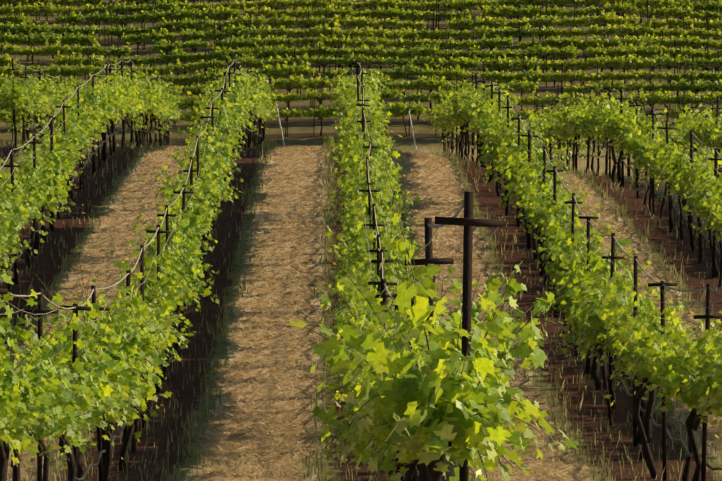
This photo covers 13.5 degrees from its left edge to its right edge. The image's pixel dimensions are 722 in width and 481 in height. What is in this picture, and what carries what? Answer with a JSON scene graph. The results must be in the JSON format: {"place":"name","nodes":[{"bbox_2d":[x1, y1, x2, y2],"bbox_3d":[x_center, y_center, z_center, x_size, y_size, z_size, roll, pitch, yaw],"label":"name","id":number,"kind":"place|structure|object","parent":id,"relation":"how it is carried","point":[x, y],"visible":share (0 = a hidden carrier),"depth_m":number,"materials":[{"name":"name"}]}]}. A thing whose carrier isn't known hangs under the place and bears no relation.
{"place":"outdoors","nodes":[
{"label":"outdoors","id":0,"kind":"place"},
{"bbox_2d":[0,0,721,480],"bbox_3d":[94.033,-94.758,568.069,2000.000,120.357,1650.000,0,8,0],"label":"terrain","id":1,"kind":"structure","parent":0,"point":[426,140],"depth_m":50.13,"materials":[{"name":"soil"}]},
{"bbox_2d":[275,104,416,151],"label":"irrigation risers","id":2,"kind":"object","parent":1,"relation":"on","point":[408,114],"visible":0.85,"depth_m":84.37,"materials":[{"name":"white plastic"}]},
{"bbox_2d":[0,171,721,480],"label":"vine leaves","id":3,"kind":"object","parent":1,"relation":"on","point":[435,394],"visible":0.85,"depth_m":23.31,"materials":[{"name":"green plant"}]},
{"bbox_2d":[0,63,721,242],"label":"vine leaves","id":4,"kind":"object","parent":1,"relation":"on","point":[137,95],"visible":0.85,"depth_m":57.34,"materials":[{"name":"green plant"}]},
{"bbox_2d":[0,145,721,480],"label":"mown thatch grass","id":5,"kind":"structure","parent":1,"relation":"on","point":[301,428],"depth_m":45.24,"materials":[{"name":"beige plant"}]},
{"bbox_2d":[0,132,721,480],"bbox_3d":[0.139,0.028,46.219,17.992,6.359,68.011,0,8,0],"label":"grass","id":6,"kind":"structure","parent":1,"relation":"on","point":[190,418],"depth_m":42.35,"materials":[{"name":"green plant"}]},
{"bbox_2d":[0,58,721,480],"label":"trellis posts","id":7,"kind":"object","parent":1,"relation":"on","point":[468,222],"visible":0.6,"depth_m":37.19,"materials":[{"name":"brown wood"}]},
{"bbox_2d":[0,59,721,323],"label":"trellis wires","id":8,"kind":"object","parent":7,"relation":"attached to","point":[460,210],"visible":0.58,"depth_m":41.05,"materials":[{"name":"grey metal"}]},
{"bbox_2d":[0,108,721,480],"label":"vine trunks","id":9,"kind":"object","parent":1,"relation":"on","point":[420,472],"visible":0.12,"depth_m":38.08,"materials":[{"name":"brown plant"}]},
{"bbox_2d":[0,87,721,480],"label":"vine shoots","id":10,"kind":"object","parent":1,"relation":"on","point":[458,337],"visible":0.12,"depth_m":28.50,"materials":[{"name":"green plant"}]},
{"bbox_2d":[0,0,721,137],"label":"trellis posts","id":11,"kind":"object","parent":1,"relation":"on","point":[679,101],"visible":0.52,"depth_m":163.47,"materials":[{"name":"brown wood"}]},
{"bbox_2d":[0,0,721,101],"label":"trellis wires","id":12,"kind":"object","parent":11,"relation":"attached to","point":[367,37],"visible":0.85,"depth_m":163.28,"materials":[{"name":"grey metal"}]},
{"bbox_2d":[0,0,721,140],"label":"vine trunks","id":13,"kind":"object","parent":1,"relation":"on","point":[520,38],"visible":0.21,"depth_m":165.91,"materials":[{"name":"brown plant"}]},
{"bbox_2d":[0,0,721,123],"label":"vine leaves","id":14,"kind":"object","parent":13,"relation":"attached to","point":[240,33],"visible":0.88,"depth_m":165.77,"materials":[{"name":"green plant"}]},
{"bbox_2d":[0,126,721,480],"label":"drip hose","id":15,"kind":"object","parent":1,"relation":"on","point":[526,214],"visible":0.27,"depth_m":46.26,"materials":[{"name":"black plastic"}]},
{"bbox_2d":[0,0,721,132],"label":"drip hose","id":16,"kind":"object","parent":1,"relation":"on","point":[344,65],"visible":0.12,"depth_m":168.47,"materials":[{"name":"black plastic"}]},
{"bbox_2d":[74,85,721,176],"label":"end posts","id":17,"kind":"object","parent":1,"relation":"on","point":[628,163],"visible":0.19,"depth_m":89.43,"materials":[{"name":"brown wood"}]}
]}

